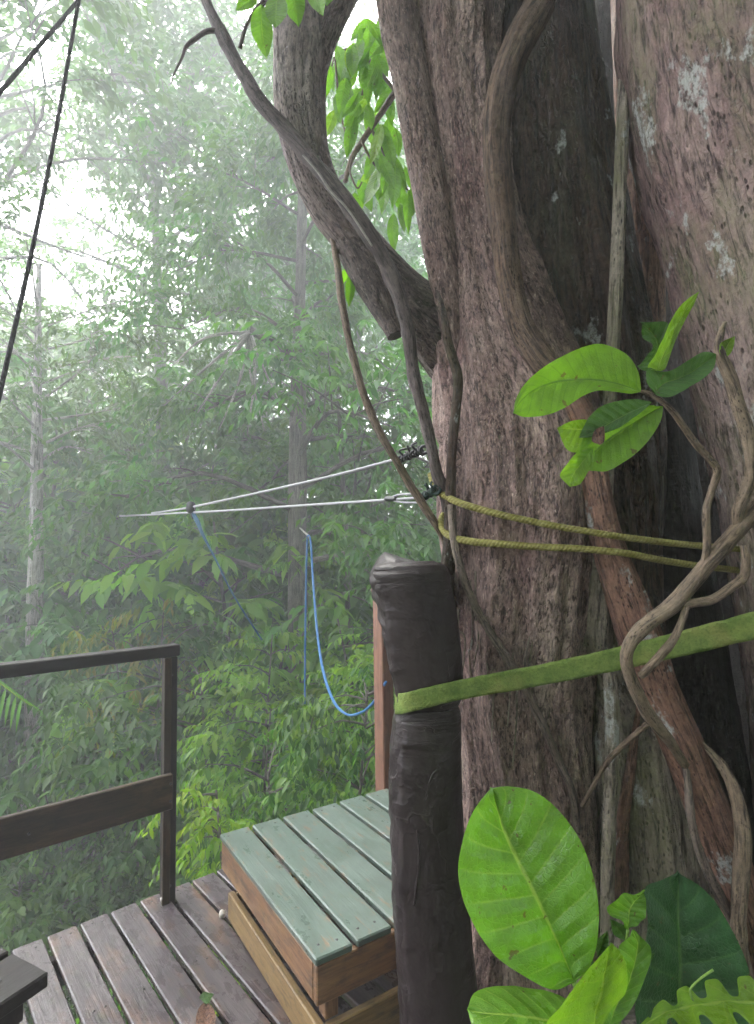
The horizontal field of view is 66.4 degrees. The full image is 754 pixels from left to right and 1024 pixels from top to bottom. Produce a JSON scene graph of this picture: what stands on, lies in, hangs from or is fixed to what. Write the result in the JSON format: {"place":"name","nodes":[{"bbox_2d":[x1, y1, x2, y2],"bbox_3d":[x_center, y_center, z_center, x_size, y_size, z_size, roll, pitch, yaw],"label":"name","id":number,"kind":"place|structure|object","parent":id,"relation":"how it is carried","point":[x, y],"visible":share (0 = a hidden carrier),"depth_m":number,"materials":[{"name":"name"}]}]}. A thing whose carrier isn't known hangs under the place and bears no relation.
{"place":"outdoors","nodes":[
{"label":"outdoors","id":0,"kind":"place"},
{"bbox_2d":[0,678,312,1017],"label":"ground","id":1,"kind":"structure","parent":0,"point":[70,849],"depth_m":11.57,"materials":[{"name":"green plant"}]},
{"bbox_2d":[0,647,47,730],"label":"palm","id":2,"kind":"object","parent":1,"relation":"on","point":[7,687],"visible":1,"depth_m":3.50,"materials":[{"name":"green plant"}]},
{"bbox_2d":[0,433,79,595],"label":"shrub","id":3,"kind":"object","parent":1,"relation":"on","point":[27,519],"depth_m":13.13,"materials":[{"name":"green plant"}]},
{"bbox_2d":[0,277,112,509],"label":"forest tree","id":4,"kind":"object","parent":1,"relation":"on","point":[14,384],"visible":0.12,"depth_m":15.35,"materials":[{"name":"green plant"}]},
{"bbox_2d":[0,543,113,938],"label":"shrub","id":5,"kind":"object","parent":1,"relation":"on","point":[23,784],"visible":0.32,"depth_m":8.98,"materials":[{"name":"green plant"}]},
{"bbox_2d":[0,827,144,1023],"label":"shrub","id":6,"kind":"object","parent":1,"relation":"on","point":[38,929],"visible":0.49,"depth_m":6.92,"materials":[{"name":"green plant"}]},
{"bbox_2d":[0,284,147,506],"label":"forest tree","id":7,"kind":"object","parent":1,"relation":"on","point":[25,342],"visible":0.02,"depth_m":22.41,"materials":[{"name":"green plant"}]},
{"bbox_2d":[0,449,172,779],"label":"shrub","id":8,"kind":"object","parent":1,"relation":"on","point":[11,535],"visible":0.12,"depth_m":11.06,"materials":[{"name":"green plant"}]},
{"bbox_2d":[0,509,188,882],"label":"shrub","id":9,"kind":"object","parent":1,"relation":"on","point":[19,734],"visible":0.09,"depth_m":9.35,"materials":[{"name":"green plant"}]},
{"bbox_2d":[32,315,175,465],"bbox_3d":[-16.842,-2.299,31.529,11.669,17.559,14.016,-3,-5,31],"label":"forest tree","id":10,"kind":"object","parent":1,"relation":"on","point":[89,372],"visible":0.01,"depth_m":30.68,"materials":[{"name":"green plant"}]},
{"bbox_2d":[23,831,194,1023],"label":"shrub","id":11,"kind":"object","parent":1,"relation":"on","point":[147,870],"visible":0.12,"depth_m":7.00,"materials":[{"name":"green plant"}]},
{"bbox_2d":[1,424,221,706],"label":"forest tree","id":12,"kind":"object","parent":1,"relation":"on","point":[75,539],"visible":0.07,"depth_m":11.70,"materials":[{"name":"green plant"}]},
{"bbox_2d":[0,418,228,750],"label":"shrub","id":13,"kind":"object","parent":1,"relation":"on","point":[4,466],"visible":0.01,"depth_m":13.58,"materials":[{"name":"green plant"}]},
{"bbox_2d":[0,350,233,772],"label":"shrub","id":14,"kind":"object","parent":1,"relation":"on","point":[65,440],"visible":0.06,"depth_m":11.43,"materials":[{"name":"green plant"}]},
{"bbox_2d":[0,303,244,476],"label":"forest tree","id":15,"kind":"object","parent":1,"relation":"on","point":[70,338],"visible":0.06,"depth_m":17.59,"materials":[{"name":"green plant"}]},
{"bbox_2d":[0,149,248,930],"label":"pale tree","id":16,"kind":"object","parent":1,"relation":"on","point":[35,568],"visible":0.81,"depth_m":9.47,"materials":[{"name":"green plant"}]},
{"bbox_2d":[0,687,249,1007],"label":"shrub","id":17,"kind":"object","parent":1,"relation":"on","point":[119,755],"visible":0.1,"depth_m":7.48,"materials":[{"name":"green plant"}]},
{"bbox_2d":[50,595,212,967],"bbox_3d":[-3.410,4.136,7.839,1.968,5.996,2.454,-1,-4,0],"label":"yellowing sapling","id":18,"kind":"object","parent":1,"relation":"on","point":[126,617],"visible":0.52,"depth_m":7.87,"materials":[{"name":"green plant"}]},
{"bbox_2d":[81,349,196,472],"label":"forest tree","id":19,"kind":"object","parent":1,"relation":"on","point":[145,392],"depth_m":24.75,"materials":[{"name":"green plant"}]},
{"bbox_2d":[0,599,287,970],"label":"shrub","id":20,"kind":"object","parent":1,"relation":"on","point":[46,731],"visible":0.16,"depth_m":7.47,"materials":[{"name":"green plant"}]},
{"bbox_2d":[0,389,318,750],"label":"shrub","id":21,"kind":"object","parent":1,"relation":"on","point":[67,538],"visible":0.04,"depth_m":11.10,"materials":[{"name":"green plant"}]},
{"bbox_2d":[0,444,320,877],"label":"shrub","id":22,"kind":"object","parent":1,"relation":"on","point":[55,600],"visible":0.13,"depth_m":10.28,"materials":[{"name":"green plant"}]},
{"bbox_2d":[0,530,338,892],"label":"shrub","id":23,"kind":"object","parent":1,"relation":"on","point":[35,648],"visible":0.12,"depth_m":9.31,"materials":[{"name":"green plant"}]},
{"bbox_2d":[0,312,351,633],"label":"shrub","id":24,"kind":"object","parent":1,"relation":"on","point":[129,435],"visible":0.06,"depth_m":13.78,"materials":[{"name":"green plant"}]},
{"bbox_2d":[0,0,377,376],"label":"canopy tree","id":25,"kind":"object","parent":1,"relation":"on","point":[104,11],"visible":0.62,"depth_m":11.68,"materials":[{"name":"green plant"}]},
{"bbox_2d":[27,604,357,1022],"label":"shrub","id":26,"kind":"object","parent":1,"relation":"on","point":[85,889],"visible":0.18,"depth_m":6.74,"materials":[{"name":"green plant"}]},
{"bbox_2d":[134,782,255,1016],"bbox_3d":[-0.667,4.209,3.724,1.522,5.029,1.422,-2,-4,12],"label":"fern bush","id":27,"kind":"object","parent":1,"relation":"on","point":[210,829],"visible":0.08,"depth_m":3.66,"materials":[{"name":"green plant"}]},
{"bbox_2d":[123,330,273,468],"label":"forest tree","id":28,"kind":"object","parent":1,"relation":"on","point":[189,371],"depth_m":32.12,"materials":[{"name":"green plant"}]},
{"bbox_2d":[28,502,372,904],"bbox_3d":[-1.893,3.634,10.566,7.763,7.497,7.588,2,-5,-32],"label":"shrub","id":29,"kind":"object","parent":1,"relation":"on","point":[151,587],"visible":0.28,"depth_m":8.23,"materials":[{"name":"green plant"}]},
{"bbox_2d":[12,826,397,1023],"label":"wooden deck","id":30,"kind":"structure","parent":1,"relation":"on","point":[189,926],"depth_m":1.95,"materials":[{"name":"brown wood"}]},
{"bbox_2d":[0,947,47,1023],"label":"dark bench","id":31,"kind":"object","parent":30,"relation":"on","point":[22,981],"visible":1,"depth_m":1.29,"materials":[{"name":"brown wood"}]},
{"bbox_2d":[0,643,179,905],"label":"railing","id":32,"kind":"object","parent":30,"relation":"attached to","point":[32,829],"visible":0.95,"depth_m":2.20,"materials":[{"name":"brown wood"}]},
{"bbox_2d":[196,992,215,1023],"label":"fallen leaf","id":33,"kind":"object","parent":30,"relation":"on","point":[205,1013],"visible":1,"depth_m":1.74,"materials":[{"name":"red plant"}]},
{"bbox_2d":[219,909,224,917],"bbox_3d":[-0.598,1.550,2.223,0.024,0.028,0.025,-1,-4,0],"label":"fungus","id":34,"kind":"object","parent":30,"relation":"on","point":[222,913],"visible":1,"depth_m":2.22},
{"bbox_2d":[220,788,399,1023],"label":"step platform","id":35,"kind":"structure","parent":30,"relation":"on","point":[328,963],"depth_m":1.88,"materials":[{"name":"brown wood"}]},
{"bbox_2d":[371,588,393,791],"bbox_3d":[0.035,0.996,2.842,0.084,1.235,0.084,2,-5,-40],"label":"wooden post","id":36,"kind":"object","parent":30,"relation":"on","point":[383,707],"visible":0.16,"depth_m":2.82,"materials":[{"name":"red wood"}]},
{"bbox_2d":[369,552,477,1023],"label":"wrapped post","id":37,"kind":"object","parent":30,"relation":"on","point":[418,622],"visible":0.91,"depth_m":1.41,"materials":[{"name":"black plastic"}]},
{"bbox_2d":[395,611,753,713],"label":"mossy strap","id":38,"kind":"object","parent":37,"relation":"attached to","point":[720,634],"visible":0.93,"depth_m":1.40,"materials":[{"name":"green fabric"}]},
{"bbox_2d":[0,0,415,471],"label":"canopy tree","id":39,"kind":"object","parent":1,"relation":"on","point":[192,61],"visible":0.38,"depth_m":12.85,"materials":[{"name":"green plant"}]},
{"bbox_2d":[0,24,440,693],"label":"tall tree","id":40,"kind":"object","parent":1,"relation":"on","point":[260,138],"visible":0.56,"depth_m":8.36,"materials":[{"name":"green plant"}]},
{"bbox_2d":[163,326,301,433],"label":"frond","id":41,"kind":"object","parent":40,"relation":"attached to","point":[247,338],"visible":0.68,"depth_m":7.98,"materials":[{"name":"green plant"}]},
{"bbox_2d":[299,527,309,539],"bbox_3d":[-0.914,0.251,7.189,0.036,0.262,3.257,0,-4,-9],"label":"rope peg","id":42,"kind":"object","parent":40,"relation":"attached to","point":[303,531],"visible":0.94,"depth_m":6.49,"materials":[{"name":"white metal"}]},
{"bbox_2d":[304,535,386,715],"bbox_3d":[-0.334,0.944,4.220,0.069,1.646,2.995,0,-4,-14],"label":"blue rope","id":43,"kind":"object","parent":42,"relation":"hanging from","point":[324,674],"visible":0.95,"depth_m":5.31,"materials":[{"name":"blue fabric"}]},
{"bbox_2d":[15,0,426,439],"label":"canopy tree","id":44,"kind":"object","parent":1,"relation":"on","point":[182,22],"visible":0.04,"depth_m":16.19,"materials":[{"name":"green plant"}]},
{"bbox_2d":[65,135,387,491],"bbox_3d":[-4.539,-2.693,22.767,11.834,18.956,13.756,-1,-4,-1],"label":"forest tree","id":45,"kind":"object","parent":1,"relation":"on","point":[203,326],"visible":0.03,"depth_m":21.16,"materials":[{"name":"green plant"}]},
{"bbox_2d":[75,664,394,1023],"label":"climbing bush","id":46,"kind":"object","parent":1,"relation":"on","point":[311,798],"visible":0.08,"depth_m":4.20,"materials":[{"name":"green plant"}]},
{"bbox_2d":[63,435,436,783],"bbox_3d":[-1.960,2.686,12.849,9.426,9.284,9.027,2,-5,-34],"label":"shrub","id":47,"kind":"object","parent":1,"relation":"on","point":[251,541],"visible":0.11,"depth_m":10.88,"materials":[{"name":"green plant"}]},
{"bbox_2d":[88,149,435,681],"bbox_3d":[-0.640,-0.649,14.847,9.369,15.008,10.892,-3,-4,28],"label":"forest tree","id":48,"kind":"object","parent":1,"relation":"on","point":[413,244],"visible":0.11,"depth_m":13.57,"materials":[{"name":"green plant"}]},
{"bbox_2d":[176,625,374,870],"bbox_3d":[-1.154,4.215,6.415,2.340,5.749,3.012,-1,-4,0],"label":"lime sapling","id":49,"kind":"object","parent":1,"relation":"on","point":[208,773],"visible":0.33,"depth_m":6.40,"materials":[{"name":"green plant"}]},
{"bbox_2d":[117,372,440,627],"bbox_3d":[-1.161,2.198,14.155,10.054,9.902,9.629,-3,-4,24],"label":"shrub","id":50,"kind":"object","parent":1,"relation":"on","point":[229,446],"visible":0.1,"depth_m":12.04,"materials":[{"name":"green plant"}]},
{"bbox_2d":[143,336,437,694],"bbox_3d":[-2.365,1.425,16.403,11.489,12.053,10.739,2,-5,-36],"label":"shrub","id":51,"kind":"object","parent":1,"relation":"on","point":[241,623],"visible":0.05,"depth_m":13.63,"materials":[{"name":"green plant"}]},
{"bbox_2d":[172,301,435,685],"bbox_3d":[-0.855,1.553,9.934,4.936,11.063,5.080,1,-4,-28],"label":"slim tree","id":52,"kind":"object","parent":1,"relation":"on","point":[247,501],"visible":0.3,"depth_m":9.75,"materials":[{"name":"green plant"}]},
{"bbox_2d":[222,605,394,831],"bbox_3d":[0.624,3.963,7.997,6.018,6.189,6.284,-1,-4,-3],"label":"shrub","id":53,"kind":"object","parent":1,"relation":"on","point":[322,611],"visible":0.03,"depth_m":7.23,"materials":[{"name":"green plant"}]},
{"bbox_2d":[208,272,429,491],"bbox_3d":[-2.612,-3.910,31.339,15.061,20.753,12.956,2,-5,-38],"label":"forest tree","id":54,"kind":"object","parent":1,"relation":"on","point":[287,381],"depth_m":28.92,"materials":[{"name":"green plant"}]},
{"bbox_2d":[220,457,441,801],"bbox_3d":[0.848,3.119,8.802,7.861,8.247,7.348,-2,-4,23],"label":"shrub","id":55,"kind":"object","parent":1,"relation":"on","point":[326,573],"visible":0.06,"depth_m":9.00,"materials":[{"name":"green plant"}]},
{"bbox_2d":[297,628,394,796],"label":"bright sapling","id":56,"kind":"object","parent":1,"relation":"on","point":[365,658],"visible":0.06,"depth_m":5.94,"materials":[{"name":"green plant"}]},
{"bbox_2d":[307,162,435,522],"bbox_3d":[4.736,-3.522,21.048,15.152,20.879,13.034,0,-4,-8],"label":"forest tree","id":57,"kind":"object","parent":1,"relation":"on","point":[403,243],"visible":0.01,"depth_m":18.54,"materials":[{"name":"green plant"}]},
{"bbox_2d":[380,481,435,544],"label":"shrub","id":58,"kind":"object","parent":1,"relation":"on","point":[426,521],"depth_m":13.67,"materials":[{"name":"green plant"}]},
{"bbox_2d":[417,548,440,562],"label":"shrub","id":59,"kind":"object","parent":1,"relation":"on","point":[434,556],"depth_m":10.85,"materials":[{"name":"green plant"}]},
{"bbox_2d":[273,0,753,1023],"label":"strangler tree","id":60,"kind":"object","parent":1,"relation":"on","point":[581,172],"visible":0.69,"depth_m":1.57,"materials":[{"name":"brown plant"}]},
{"bbox_2d":[0,0,77,95],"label":"guy rope","id":61,"kind":"object","parent":60,"relation":"attached to","point":[30,56],"visible":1,"depth_m":1.68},
{"bbox_2d":[0,0,80,402],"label":"guy rope","id":62,"kind":"object","parent":60,"relation":"attached to","point":[34,237],"visible":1,"depth_m":1.72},
{"bbox_2d":[119,497,430,516],"bbox_3d":[-1.987,0.006,5.477,0.046,0.490,8.774,1,-4,-29],"label":"steel cable","id":63,"kind":"object","parent":60,"relation":"attached to","point":[321,504],"visible":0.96,"depth_m":2.82,"materials":[{"name":"silver metal"}]},
{"bbox_2d":[151,451,425,513],"bbox_3d":[-1.164,-0.083,4.026,0.038,0.192,5.449,1,-4,-29],"label":"steel cable","id":64,"kind":"object","parent":63,"relation":"attached to","point":[307,481],"visible":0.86,"depth_m":2.74,"materials":[{"name":"silver metal"}]},
{"bbox_2d":[186,501,195,518],"bbox_3d":[-1.469,-0.014,4.549,0.063,0.141,0.040,-1,-4,0],"label":"pulley","id":65,"kind":"object","parent":64,"relation":"hanging from","point":[190,509],"visible":0.94,"depth_m":4.53,"materials":[{"name":"black metal"}]},
{"bbox_2d":[192,513,262,640],"bbox_3d":[-1.180,0.497,4.463,0.560,1.015,0.156,-1,-4,0],"label":"tether rope","id":66,"kind":"object","parent":65,"relation":"hanging from","point":[196,520],"visible":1,"depth_m":4.42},
{"bbox_2d":[398,442,426,462],"bbox_3d":[0.095,-0.177,1.721,0.040,0.044,0.190,1,-4,-24],"label":"cable knot","id":67,"kind":"object","parent":64,"relation":"attached to","point":[418,451],"visible":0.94,"depth_m":1.70,"materials":[{"name":"black metal"}]},
{"bbox_2d":[384,493,427,503],"bbox_3d":[0.090,-0.041,1.772,0.018,0.039,0.216,2,-5,-34],"label":"shackle","id":68,"kind":"object","parent":63,"relation":"attached to","point":[391,498],"visible":0.76,"depth_m":1.81,"materials":[{"name":"silver metal"}]},
{"bbox_2d":[236,0,331,57],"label":"hanging leaves","id":69,"kind":"object","parent":60,"relation":"hanging from","point":[262,19],"visible":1,"depth_m":1.46,"materials":[{"name":"green plant"}]},
{"bbox_2d":[171,0,445,511],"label":"liana","id":70,"kind":"object","parent":60,"relation":"attached to","point":[355,215],"visible":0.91,"depth_m":1.57,"materials":[{"name":"brown plant"}]},
{"bbox_2d":[421,481,441,499],"bbox_3d":[0.148,-0.060,1.617,0.036,0.050,0.075,2,-5,-35],"label":"cable knot","id":71,"kind":"object","parent":70,"relation":"attached to","point":[431,491],"visible":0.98,"depth_m":1.60,"materials":[{"name":"grey metal"}]},
{"bbox_2d":[342,269,354,305],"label":"hanging leaves","id":72,"kind":"object","parent":60,"relation":"hanging from","point":[349,290],"visible":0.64,"depth_m":1.70,"materials":[{"name":"green plant"}]},
{"bbox_2d":[326,18,414,249],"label":"leafy branch","id":73,"kind":"object","parent":60,"relation":"attached to","point":[363,57],"visible":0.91,"depth_m":2.32,"materials":[{"name":"green plant"}]},
{"bbox_2d":[329,238,442,544],"bbox_3d":[0.025,-0.390,1.646,0.349,0.984,0.096,-1,-4,4],"label":"hanging vine","id":74,"kind":"object","parent":60,"relation":"hanging from","point":[418,497],"visible":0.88,"depth_m":1.60,"materials":[{"name":"brown plant"}]},
{"bbox_2d":[428,472,740,551],"bbox_3d":[0.641,-0.004,1.553,0.989,0.250,0.207,-1,-4,0],"label":"yellow rope","id":75,"kind":"object","parent":60,"relation":"attached to","point":[557,526],"visible":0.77,"depth_m":1.48,"materials":[{"name":"yellow fabric"}]},
{"bbox_2d":[438,512,739,572],"bbox_3d":[0.673,0.085,1.557,0.995,0.207,0.212,-1,-4,-4],"label":"yellow rope","id":76,"kind":"object","parent":60,"relation":"attached to","point":[569,548],"visible":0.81,"depth_m":1.48,"materials":[{"name":"yellow fabric"}]},
{"bbox_2d":[458,786,749,1023],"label":"broad leaf plant","id":77,"kind":"object","parent":60,"relation":"attached to","point":[527,886],"visible":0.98,"depth_m":1.10,"materials":[{"name":"green plant"}]},
{"bbox_2d":[513,292,753,807],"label":"branching vine","id":78,"kind":"object","parent":60,"relation":"attached to","point":[608,437],"visible":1,"depth_m":1.18,"materials":[{"name":"green plant"}]},
{"bbox_2d":[641,969,753,1023],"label":"lobed leaf plant","id":79,"kind":"object","parent":60,"relation":"attached to","point":[719,1004],"visible":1,"depth_m":1.04,"materials":[{"name":"green plant"}]},
{"bbox_2d":[683,768,730,924],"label":"ground vine","id":80,"kind":"object","parent":60,"relation":"attached to","point":[718,892],"visible":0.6,"depth_m":1.36,"materials":[{"name":"brown plant"}]},
{"bbox_2d":[703,742,753,978],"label":"ground vine","id":81,"kind":"object","parent":60,"relation":"attached to","point":[742,863],"visible":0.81,"depth_m":1.33,"materials":[{"name":"brown plant"}]},
{"bbox_2d":[0,0,429,514],"label":"sky","id":82,"kind":"structure","parent":0,"point":[75,200],"materials":[{"name":"white"}]}
]}

